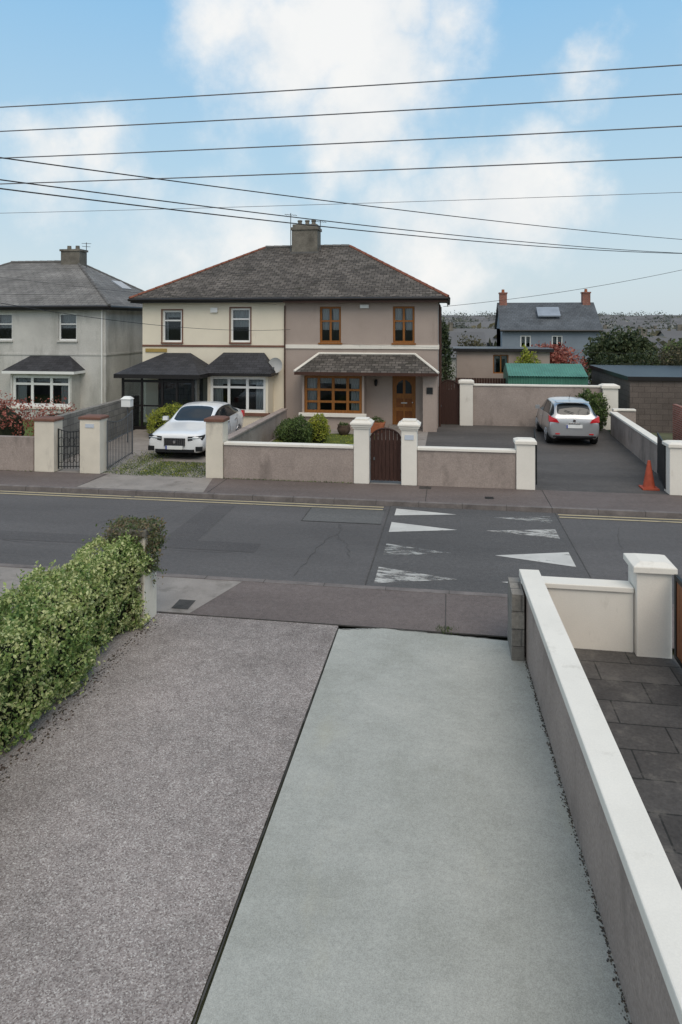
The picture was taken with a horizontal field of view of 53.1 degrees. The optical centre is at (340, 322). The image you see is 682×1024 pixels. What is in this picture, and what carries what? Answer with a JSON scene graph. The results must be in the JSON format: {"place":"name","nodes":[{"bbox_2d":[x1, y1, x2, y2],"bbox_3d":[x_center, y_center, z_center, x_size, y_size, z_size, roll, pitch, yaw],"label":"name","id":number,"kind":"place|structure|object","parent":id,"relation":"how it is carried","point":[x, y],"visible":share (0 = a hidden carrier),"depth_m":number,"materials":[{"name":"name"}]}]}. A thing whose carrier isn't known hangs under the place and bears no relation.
{"place":"outdoors","nodes":[
{"label":"outdoors","id":0,"kind":"place"},
{"bbox_2d":[8,374,79,419],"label":"bay walls","id":1,"kind":"structure","parent":0,"point":[75,389],"depth_m":29.74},
{"bbox_2d":[2,356,85,373],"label":"bay roof","id":2,"kind":"structure","parent":1,"relation":"on","point":[48,365],"depth_m":29.78,"materials":[{"name":"tile"}]},
{"bbox_2d":[22,420,147,435],"bbox_3d":[-17.349,4.240,25.984,17.600,0.001,10.100,0,0,9],"label":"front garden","id":3,"kind":"object","parent":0,"point":[30,433],"depth_m":27.58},
{"bbox_2d":[0,390,48,435],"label":"red shrub","id":4,"kind":"object","parent":3,"relation":"on","point":[11,424],"visible":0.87,"depth_m":22.26,"materials":[{"name":"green plant"}]},
{"bbox_2d":[19,391,76,435],"bbox_3d":[-9.407,3.266,22.708,2.499,2.029,1.840,0,0,9],"label":"red shrub","id":5,"kind":"object","parent":3,"relation":"on","point":[52,414],"visible":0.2,"depth_m":22.65,"materials":[{"name":"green plant"}]},
{"bbox_2d":[56,423,242,476],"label":"cream house driveway","id":6,"kind":"structure","parent":0,"point":[140,440],"depth_m":21.31,"materials":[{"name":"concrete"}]},
{"bbox_2d":[107,450,205,476],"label":"grass tufts","id":7,"kind":"object","parent":6,"relation":"on","point":[165,466],"visible":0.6,"depth_m":19.83,"materials":[{"name":"green plant"}]},
{"bbox_2d":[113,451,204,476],"bbox_3d":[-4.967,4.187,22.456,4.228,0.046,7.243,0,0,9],"label":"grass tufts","id":8,"kind":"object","parent":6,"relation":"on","point":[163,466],"visible":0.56,"depth_m":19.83,"materials":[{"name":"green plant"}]},
{"bbox_2d":[122,378,202,428],"bbox_3d":[-7.119,3.215,27.796,3.140,2.070,2.380,0,0,9],"label":"glazed porch","id":9,"kind":"object","parent":6,"relation":"on","point":[182,391],"visible":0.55,"depth_m":28.80,"materials":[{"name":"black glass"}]},
{"bbox_2d":[114,353,210,378],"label":"porch roof","id":10,"kind":"structure","parent":9,"relation":"on","point":[176,366],"depth_m":27.13,"materials":[{"name":"tile"}]},
{"bbox_2d":[146,401,182,433],"bbox_3d":[-6.463,3.593,25.388,1.706,1.380,1.982,0,0,9],"label":"green shrub","id":11,"kind":"object","parent":6,"relation":"on","point":[159,422],"visible":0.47,"depth_m":25.11,"materials":[{"name":"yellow plant"}]},
{"bbox_2d":[148,401,244,454],"bbox_3d":[-4.766,3.477,23.230,2.080,1.466,4.823,0,0,8],"label":"parked car","id":12,"kind":"object","parent":6,"relation":"on","point":[182,429],"visible":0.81,"depth_m":21.73,"materials":[{"name":"white paint"}]},
{"bbox_2d":[230,411,286,441],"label":"garden wall","id":13,"kind":"structure","parent":6,"relation":"on","point":[263,432],"depth_m":23.57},
{"bbox_2d":[228,408,287,440],"bbox_3d":[-2.816,3.385,22.973,0.260,0.169,8.301,0,0,8],"label":"coping","id":14,"kind":"object","parent":13,"relation":"on","point":[237,433],"visible":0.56,"depth_m":22.39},
{"bbox_2d":[0,613,337,1023],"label":"pebbled driveway","id":15,"kind":"structure","parent":0,"point":[136,805],"depth_m":5.93,"materials":[{"name":"gravel"}]},
{"bbox_2d":[0,530,155,756],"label":"hedge","id":16,"kind":"object","parent":15,"relation":"on","point":[55,634],"visible":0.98,"depth_m":7.75,"materials":[{"name":"green plant"}]},
{"bbox_2d":[95,515,169,629],"bbox_3d":[-2.971,3.558,9.711,0.992,1.518,0.755,0,0,9],"label":"ivy","id":17,"kind":"object","parent":15,"relation":"on","point":[155,538],"visible":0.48,"depth_m":9.63,"materials":[{"name":"green plant"}]},
{"bbox_2d":[106,519,159,625],"bbox_3d":[-2.978,3.600,9.806,0.590,1.400,0.500,0,0,9],"label":"shaft","id":18,"kind":"object","parent":15,"relation":"on","point":[150,590],"visible":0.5,"depth_m":9.64,"materials":[{"name":"beige paint"}]},
{"bbox_2d":[207,376,273,426],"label":"cream bay walls","id":19,"kind":"structure","parent":0,"point":[249,417],"depth_m":27.45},
{"bbox_2d":[205,352,277,376],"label":"cream bay roof","id":20,"kind":"structure","parent":19,"relation":"on","point":[239,364],"depth_m":27.62,"materials":[{"name":"tile"}]},
{"bbox_2d":[128,297,449,306],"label":"gutters","id":21,"kind":"object","parent":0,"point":[193,300],"visible":0.74,"depth_m":27.86,"materials":[{"name":"plastic"}]},
{"bbox_2d":[133,247,446,302],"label":"roof","id":22,"kind":"structure","parent":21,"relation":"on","point":[323,272],"depth_m":29.13,"materials":[{"name":"tile"}]},
{"bbox_2d":[129,244,448,298],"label":"ridge tiles","id":23,"kind":"object","parent":22,"relation":"attached to","point":[364,253],"visible":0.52,"depth_m":30.22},
{"bbox_2d":[290,220,321,253],"bbox_3d":[-1.608,-3.800,31.717,1.300,1.900,0.950,0,0,9],"label":"chimney","id":24,"kind":"object","parent":22,"relation":"on","point":[305,239],"visible":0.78,"depth_m":31.30,"materials":[{"name":"grey concrete"}]},
{"bbox_2d":[283,300,447,304],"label":"brown fascia","id":25,"kind":"structure","parent":21,"relation":"attached to","point":[307,301],"depth_m":27.21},
{"bbox_2d":[272,433,353,443],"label":"lawn","id":26,"kind":"structure","parent":0,"point":[335,438],"depth_m":24.55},
{"bbox_2d":[275,413,312,442],"bbox_3d":[-1.603,3.676,23.339,1.327,1.135,1.195,0,0,9],"label":"shrub","id":27,"kind":"object","parent":26,"relation":"on","point":[294,431],"visible":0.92,"depth_m":23.05,"materials":[{"name":"green plant"}]},
{"bbox_2d":[306,413,330,442],"bbox_3d":[-0.802,3.707,24.023,0.896,1.062,0.886,0,0,9],"label":"golden shrub","id":28,"kind":"object","parent":26,"relation":"on","point":[320,431],"visible":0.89,"depth_m":23.83,"materials":[{"name":"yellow plant"}]},
{"bbox_2d":[0,179,672,252],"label":"overhead cable","id":29,"kind":"object","parent":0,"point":[291,216],"visible":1,"depth_m":12.71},
{"bbox_2d":[0,563,673,648],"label":"pavement","id":30,"kind":"structure","parent":0,"point":[456,612],"depth_m":10.33,"materials":[{"name":"concrete"}]},
{"bbox_2d":[547,588,633,651],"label":"garden wall","id":31,"kind":"structure","parent":30,"relation":"on","point":[598,620],"depth_m":8.92,"materials":[{"name":"white paint"}]},
{"bbox_2d":[542,576,633,592],"bbox_3d":[3.213,3.465,9.039,1.200,0.069,0.260,0,0,9],"label":"coping","id":32,"kind":"object","parent":31,"relation":"on","point":[589,584],"visible":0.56,"depth_m":8.97,"materials":[{"name":"white paint"}]},
{"bbox_2d":[0,490,681,603],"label":"road","id":33,"kind":"structure","parent":0,"point":[475,550],"depth_m":13.53,"materials":[{"name":"asphalt"}]},
{"bbox_2d":[0,470,681,517],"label":"pavement","id":34,"kind":"structure","parent":0,"point":[615,504],"depth_m":16.77,"materials":[{"name":"concrete"}]},
{"bbox_2d":[0,435,33,470],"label":"garden wall","id":35,"kind":"structure","parent":34,"relation":"on","point":[16,453],"depth_m":19.38,"materials":[{"name":"paint"}]},
{"bbox_2d":[34,420,62,471],"bbox_3d":[-8.315,3.490,19.415,0.600,1.420,0.450,0,0,9],"label":"shaft","id":36,"kind":"object","parent":34,"relation":"on","point":[45,446],"visible":0.86,"depth_m":19.20,"materials":[{"name":"beige paint"}]},
{"bbox_2d":[58,428,79,468],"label":"iron gate","id":37,"kind":"structure","parent":36,"relation":"attached to","point":[61,453],"depth_m":19.34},
{"bbox_2d":[80,418,107,473],"bbox_3d":[-6.952,3.450,19.199,0.600,1.500,0.450,0,0,9],"label":"shaft","id":38,"kind":"object","parent":34,"relation":"on","point":[93,450],"visible":0.86,"depth_m":18.99,"materials":[{"name":"beige paint"}]},
{"bbox_2d":[107,410,132,469],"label":"iron gate","id":39,"kind":"structure","parent":38,"relation":"attached to","point":[121,435],"depth_m":20.15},
{"bbox_2d":[206,420,227,477],"bbox_3d":[-3.387,3.440,18.634,0.480,1.520,0.450,0,0,9],"label":"shaft","id":40,"kind":"object","parent":34,"relation":"on","point":[216,435],"visible":0.76,"depth_m":18.41,"materials":[{"name":"beige paint"}]},
{"bbox_2d":[354,428,370,483],"bbox_3d":[0.560,3.485,17.984,0.400,1.430,0.400,0,0,9],"label":"shaft","id":41,"kind":"object","parent":34,"relation":"on","point":[362,439],"visible":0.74,"depth_m":17.79,"materials":[{"name":"white paint"}]},
{"bbox_2d":[370,427,400,480],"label":"garden gate","id":42,"kind":"structure","parent":41,"relation":"attached to","point":[385,458],"depth_m":17.87,"materials":[{"name":"brown wood"}]},
{"bbox_2d":[401,430,417,485],"bbox_3d":[1.785,3.490,17.790,0.400,1.420,0.400,0,0,9],"label":"shaft","id":43,"kind":"object","parent":34,"relation":"on","point":[408,462],"visible":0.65,"depth_m":17.59,"materials":[{"name":"white paint"}]},
{"bbox_2d":[398,418,420,430],"bbox_3d":[1.785,2.650,17.790,0.580,0.259,0.580,0,0,9],"label":"cap","id":44,"kind":"object","parent":43,"relation":"on","point":[411,424],"visible":1,"depth_m":17.55,"materials":[{"name":"white paint"}]},
{"bbox_2d":[515,444,534,489],"bbox_3d":[4.670,3.630,17.343,0.460,1.140,0.420,0,0,9],"label":"shaft","id":45,"kind":"object","parent":34,"relation":"on","point":[525,467],"visible":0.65,"depth_m":17.14,"materials":[{"name":"white paint"}]},
{"bbox_2d":[664,446,681,495],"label":"shaft","id":46,"kind":"object","parent":34,"relation":"on","point":[673,470],"visible":0.93,"depth_m":16.59,"materials":[{"name":"white paint"}]},
{"bbox_2d":[657,432,665,488],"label":"driveway gate","id":47,"kind":"structure","parent":46,"relation":"attached to","point":[661,460],"depth_m":17.63,"materials":[{"name":"black metal"}]},
{"bbox_2d":[0,0,681,315],"label":"sky","id":48,"kind":"structure","parent":0,"point":[52,51],"materials":[{"name":"blue"}]},
{"bbox_2d":[0,64,681,107],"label":"overhead cable","id":49,"kind":"object","parent":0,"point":[351,86],"visible":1,"depth_m":13.14,"materials":[{"name":"rubber"}]},
{"bbox_2d":[0,93,681,131],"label":"overhead cable","id":50,"kind":"object","parent":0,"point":[351,113],"visible":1,"depth_m":13.16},
{"bbox_2d":[0,126,681,158],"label":"overhead cable","id":51,"kind":"object","parent":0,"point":[353,142],"visible":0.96,"depth_m":13.14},
{"bbox_2d":[0,157,681,184],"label":"overhead cable","id":52,"kind":"object","parent":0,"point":[357,170],"visible":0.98,"depth_m":13.13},
{"bbox_2d":[0,188,681,253],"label":"overhead cable","id":53,"kind":"object","parent":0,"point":[293,223],"visible":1,"depth_m":12.72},
{"bbox_2d":[0,157,681,239],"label":"overhead cable","id":54,"kind":"object","parent":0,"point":[292,196],"visible":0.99,"depth_m":12.71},
{"bbox_2d":[10,328,673,1023],"bbox_3d":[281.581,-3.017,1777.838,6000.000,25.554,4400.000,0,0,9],"label":"ground","id":55,"kind":"structure","parent":0,"point":[666,436],"depth_m":5.76,"materials":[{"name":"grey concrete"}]},
{"bbox_2d":[0,310,142,411],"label":"walls","id":56,"kind":"structure","parent":55,"relation":"on","point":[102,351],"depth_m":30.50,"materials":[{"name":"paint"}]},
{"bbox_2d":[0,313,12,341],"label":"window","id":57,"kind":"structure","parent":56,"relation":"attached to","point":[5,320],"depth_m":31.01,"materials":[{"name":"white plastic"}]},
{"bbox_2d":[13,375,69,406],"bbox_3d":[-12.933,3.125,30.534,3.940,2.250,1.530,0,0,9],"label":"bay window","id":58,"kind":"structure","parent":56,"relation":"attached to","point":[41,387],"depth_m":29.98,"materials":[{"name":"plastic"}]},
{"bbox_2d":[56,313,77,341],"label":"window","id":59,"kind":"structure","parent":56,"relation":"attached to","point":[67,321],"depth_m":30.52,"materials":[{"name":"white plastic"}]},
{"bbox_2d":[0,263,142,306],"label":"roof","id":60,"kind":"structure","parent":56,"relation":"on","point":[21,291],"depth_m":32.09,"materials":[{"name":"tile"}]},
{"bbox_2d":[0,305,142,310],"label":"gutters","id":61,"kind":"object","parent":60,"relation":"attached to","point":[108,307],"visible":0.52,"depth_m":30.03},
{"bbox_2d":[0,260,143,305],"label":"ridge tiles","id":62,"kind":"object","parent":60,"relation":"attached to","point":[88,277],"visible":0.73,"depth_m":34.38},
{"bbox_2d":[59,242,90,267],"bbox_3d":[-13.229,-3.150,34.241,1.455,1.700,0.800,0,0,9],"label":"chimney","id":63,"kind":"object","parent":60,"relation":"on","point":[70,255],"visible":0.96,"depth_m":33.95,"materials":[{"name":"grey concrete"}]},
{"bbox_2d":[56,395,138,460],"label":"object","id":64,"kind":"structure","parent":55,"relation":"on","point":[114,410],"depth_m":24.21,"materials":[{"name":"concrete"}]},
{"bbox_2d":[143,302,284,421],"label":"cream walls","id":65,"kind":"structure","parent":55,"relation":"on","point":[268,317],"depth_m":28.61,"materials":[{"name":"paint"}]},
{"bbox_2d":[161,310,182,343],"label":"window","id":66,"kind":"structure","parent":65,"relation":"attached to","point":[172,335],"depth_m":29.17,"materials":[{"name":"white plastic"}]},
{"bbox_2d":[229,308,251,343],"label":"window","id":67,"kind":"structure","parent":65,"relation":"attached to","point":[240,320],"depth_m":28.67,"materials":[{"name":"white plastic"}]},
{"bbox_2d":[142,305,441,426],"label":"trim","id":68,"kind":"structure","parent":65,"relation":"attached to","point":[215,310],"depth_m":27.93,"materials":[{"name":"brown paint"}]},
{"bbox_2d":[210,376,265,412],"bbox_3d":[-4.035,3.050,28.315,3.530,2.340,1.530,0,0,9],"label":"cream bay window","id":69,"kind":"structure","parent":55,"relation":"on","point":[246,394],"depth_m":27.74,"materials":[{"name":"plastic"}]},
{"bbox_2d":[442,317,455,380],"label":"garden tree","id":70,"kind":"object","parent":55,"relation":"on","point":[447,351],"visible":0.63,"depth_m":47.26,"materials":[{"name":"green plant"}]},
{"bbox_2d":[453,346,553,383],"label":"outbuilding","id":71,"kind":"structure","parent":55,"relation":"on","point":[476,362],"depth_m":36.29,"materials":[{"name":"paint"}]},
{"bbox_2d":[473,386,601,426],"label":"garden wall","id":72,"kind":"structure","parent":55,"relation":"on","point":[503,405],"depth_m":27.75,"materials":[{"name":"paint"}]},
{"bbox_2d":[473,384,600,387],"bbox_3d":[7.916,2.554,27.703,5.030,0.069,0.280,0,0,9],"label":"coping","id":73,"kind":"object","parent":72,"relation":"on","point":[544,385],"visible":0.84,"depth_m":27.59,"materials":[{"name":"white paint"}]},
{"bbox_2d":[497,316,599,383],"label":"walls","id":74,"kind":"structure","parent":55,"relation":"on","point":[576,341],"depth_m":57.96,"materials":[{"name":"paint"}]},
{"bbox_2d":[494,302,602,331],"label":"roof","id":75,"kind":"structure","parent":74,"relation":"on","point":[553,317],"depth_m":59.21,"materials":[{"name":"tile"}]},
{"bbox_2d":[531,340,588,371],"bbox_3d":[12.065,2.704,38.457,3.984,3.403,4.070,0,0,-15],"label":"red acer tree","id":76,"kind":"object","parent":55,"relation":"on","point":[556,357],"visible":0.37,"depth_m":37.57,"materials":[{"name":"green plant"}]},
{"bbox_2d":[442,315,681,379],"bbox_3d":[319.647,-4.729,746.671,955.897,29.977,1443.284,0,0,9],"label":"distant houses","id":77,"kind":"structure","parent":55,"relation":"on","point":[484,334],"depth_m":142.95,"materials":[{"name":"stone"}]},
{"bbox_2d":[442,310,681,328],"bbox_3d":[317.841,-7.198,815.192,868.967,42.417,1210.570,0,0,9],"label":"distant trees","id":78,"kind":"object","parent":55,"relation":"on","point":[602,314],"visible":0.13,"depth_m":743.74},
{"bbox_2d":[447,322,681,361],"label":"distant trees","id":79,"kind":"object","parent":55,"relation":"on","point":[653,333],"depth_m":85.75,"materials":[{"name":"green plant"}]},
{"bbox_2d":[580,325,651,384],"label":"garden tree","id":80,"kind":"object","parent":55,"relation":"on","point":[608,344],"visible":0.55,"depth_m":43.18,"materials":[{"name":"green plant"}]},
{"bbox_2d":[584,349,661,384],"bbox_3d":[14.995,2.869,36.076,4.500,3.041,2.502,0,0,9],"label":"ivy hedge","id":81,"kind":"object","parent":55,"relation":"on","point":[617,359],"visible":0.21,"depth_m":35.90,"materials":[{"name":"green plant"}]},
{"bbox_2d":[635,340,681,365],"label":"ivy hedge","id":82,"kind":"object","parent":55,"relation":"on","point":[674,361],"visible":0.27,"depth_m":36.04,"materials":[{"name":"green plant"}]},
{"bbox_2d":[673,404,681,439],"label":"brick wall","id":83,"kind":"structure","parent":55,"relation":"on","point":[677,421],"depth_m":23.00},
{"bbox_2d":[269,427,427,484],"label":"gravel path","id":84,"kind":"structure","parent":0,"point":[422,437],"depth_m":24.80,"materials":[{"name":"gravel"}]},
{"bbox_2d":[224,445,353,482],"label":"garden wall","id":85,"kind":"structure","parent":84,"relation":"on","point":[294,463],"depth_m":18.14,"materials":[{"name":"paint"}]},
{"bbox_2d":[224,441,353,448],"bbox_3d":[-1.398,3.264,18.243,3.530,0.069,0.280,0,0,9],"label":"coping","id":86,"kind":"object","parent":85,"relation":"on","point":[286,444],"visible":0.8,"depth_m":18.14,"materials":[{"name":"white paint"}]},
{"bbox_2d":[304,375,361,412],"bbox_3d":[-0.192,2.990,27.807,3.520,2.380,1.530,0,0,9],"label":"bay window","id":87,"kind":"structure","parent":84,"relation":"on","point":[332,394],"depth_m":27.19,"materials":[{"name":"wood"}]},
{"bbox_2d":[293,352,438,376],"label":"canopy roof","id":88,"kind":"structure","parent":87,"relation":"on","point":[370,364],"depth_m":26.75,"materials":[{"name":"tile"}]},
{"bbox_2d":[20,192,681,212],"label":"overhead cable","id":89,"kind":"object","parent":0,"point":[360,203],"visible":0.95,"depth_m":13.08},
{"bbox_2d":[302,375,436,431],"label":"bay walls","id":90,"kind":"structure","parent":0,"point":[429,412],"depth_m":26.32,"materials":[{"name":"paint"}]},
{"bbox_2d":[193,627,631,1023],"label":"concrete driveway","id":91,"kind":"structure","parent":0,"point":[417,861],"depth_m":5.32,"materials":[{"name":"concrete"}]},
{"bbox_2d":[0,617,631,1023],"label":"grit","id":92,"kind":"object","parent":91,"relation":"on","point":[610,959],"visible":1,"depth_m":6.64,"materials":[{"name":"gravel"}]},
{"bbox_2d":[508,577,524,660],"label":"concrete block pier","id":93,"kind":"structure","parent":91,"relation":"on","point":[516,620],"depth_m":8.59,"materials":[{"name":"concrete"}]},
{"bbox_2d":[503,363,587,384],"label":"green shed","id":94,"kind":"structure","parent":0,"point":[546,374],"depth_m":32.15,"materials":[{"name":"metal"}]},
{"bbox_2d":[425,424,668,494],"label":"tarmac driveway","id":95,"kind":"structure","parent":0,"point":[608,462],"depth_m":21.29,"materials":[{"name":"asphalt"}]},
{"bbox_2d":[285,302,439,427],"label":"taupe walls","id":96,"kind":"structure","parent":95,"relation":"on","point":[372,324],"depth_m":27.58,"materials":[{"name":"paint"}]},
{"bbox_2d":[318,307,341,344],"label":"window","id":97,"kind":"structure","parent":96,"relation":"attached to","point":[330,325],"depth_m":28.04,"materials":[{"name":"brown wood"}]},
{"bbox_2d":[389,376,415,428],"bbox_3d":[2.506,3.155,27.233,1.130,2.110,0.480,0,0,9],"label":"front door","id":98,"kind":"structure","parent":96,"relation":"attached to","point":[403,396],"depth_m":27.42,"materials":[{"name":"brown wood"}]},
{"bbox_2d":[392,306,415,344],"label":"window","id":99,"kind":"structure","parent":96,"relation":"attached to","point":[403,325],"depth_m":27.57,"materials":[{"name":"brown wood"}]},
{"bbox_2d":[438,380,459,424],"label":"garden gate","id":100,"kind":"structure","parent":96,"relation":"attached to","point":[449,401],"depth_m":28.14,"materials":[{"name":"brown wood"}]},
{"bbox_2d":[460,383,472,425],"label":"shaft","id":101,"kind":"object","parent":95,"relation":"on","point":[466,404],"visible":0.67,"depth_m":27.89,"materials":[{"name":"white paint"}]},
{"bbox_2d":[417,450,515,488],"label":"garden wall","id":102,"kind":"structure","parent":95,"relation":"on","point":[468,469],"depth_m":17.41,"materials":[{"name":"paint"}]},
{"bbox_2d":[417,446,515,452],"bbox_3d":[3.204,3.255,17.514,2.470,0.069,0.280,0,0,9],"label":"coping","id":103,"kind":"object","parent":102,"relation":"on","point":[470,449],"visible":1,"depth_m":17.45,"materials":[{"name":"white paint"}]},
{"bbox_2d":[535,396,599,443],"bbox_3d":[8.230,3.362,25.112,1.930,1.685,4.039,0,0,9],"label":"parked car","id":104,"kind":"object","parent":95,"relation":"on","point":[562,417],"visible":1,"depth_m":23.32,"materials":[{"name":"silver metal"}]},
{"bbox_2d":[575,388,610,430],"bbox_3d":[9.788,3.402,26.713,1.447,1.691,1.351,0,0,9],"label":"green shrub","id":105,"kind":"object","parent":95,"relation":"on","point":[593,400],"visible":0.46,"depth_m":26.45,"materials":[{"name":"green plant"}]},
{"bbox_2d":[602,388,617,429],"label":"shaft","id":106,"kind":"object","parent":95,"relation":"on","point":[611,395],"visible":0.39,"depth_m":27.01,"materials":[{"name":"white paint"}]},
{"bbox_2d":[611,415,656,472],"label":"boundary wall","id":107,"kind":"structure","parent":95,"relation":"on","point":[640,446],"depth_m":21.63,"materials":[{"name":"concrete"}]},
{"bbox_2d":[609,411,656,444],"bbox_3d":[9.365,3.369,21.348,0.260,0.099,8.908,0,0,11],"label":"coping","id":108,"kind":"object","parent":107,"relation":"on","point":[639,429],"visible":0.69,"depth_m":21.70,"materials":[{"name":"white paint"}]},
{"bbox_2d":[638,460,659,490],"bbox_3d":[7.801,3.848,17.293,0.400,0.715,0.400,0,0,9],"label":"traffic cone","id":109,"kind":"object","parent":95,"relation":"on","point":[648,483],"visible":1,"depth_m":17.21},
{"bbox_2d":[574,648,681,888],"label":"patio paving","id":110,"kind":"structure","parent":0,"point":[639,699],"depth_m":7.27,"materials":[{"name":"stone"}]},
{"bbox_2d":[521,583,679,1023],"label":"boundary wall","id":111,"kind":"structure","parent":110,"relation":"on","point":[645,990],"depth_m":4.83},
{"bbox_2d":[519,569,681,1023],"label":"coping","id":112,"kind":"object","parent":111,"relation":"on","point":[654,884],"visible":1,"depth_m":4.65,"materials":[{"name":"white paint"}]},
{"bbox_2d":[628,566,671,658],"bbox_3d":[4.029,3.745,8.915,0.430,1.110,0.430,0,0,9],"label":"shaft","id":113,"kind":"object","parent":110,"relation":"on","point":[652,615],"visible":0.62,"depth_m":8.71,"materials":[{"name":"white paint"}]},
{"bbox_2d":[623,553,677,574],"bbox_3d":[4.029,3.130,8.915,0.530,0.119,0.530,0,0,9],"label":"cap","id":114,"kind":"object","parent":113,"relation":"on","point":[649,563],"visible":1,"depth_m":8.74,"materials":[{"name":"white paint"}]},
{"bbox_2d":[674,574,681,667],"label":"driveway gate","id":115,"kind":"structure","parent":110,"relation":"on","point":[678,618],"depth_m":8.47,"materials":[{"name":"brown wood"}]},
{"bbox_2d":[589,365,681,432],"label":"garage","id":116,"kind":"structure","parent":0,"point":[651,394],"depth_m":27.07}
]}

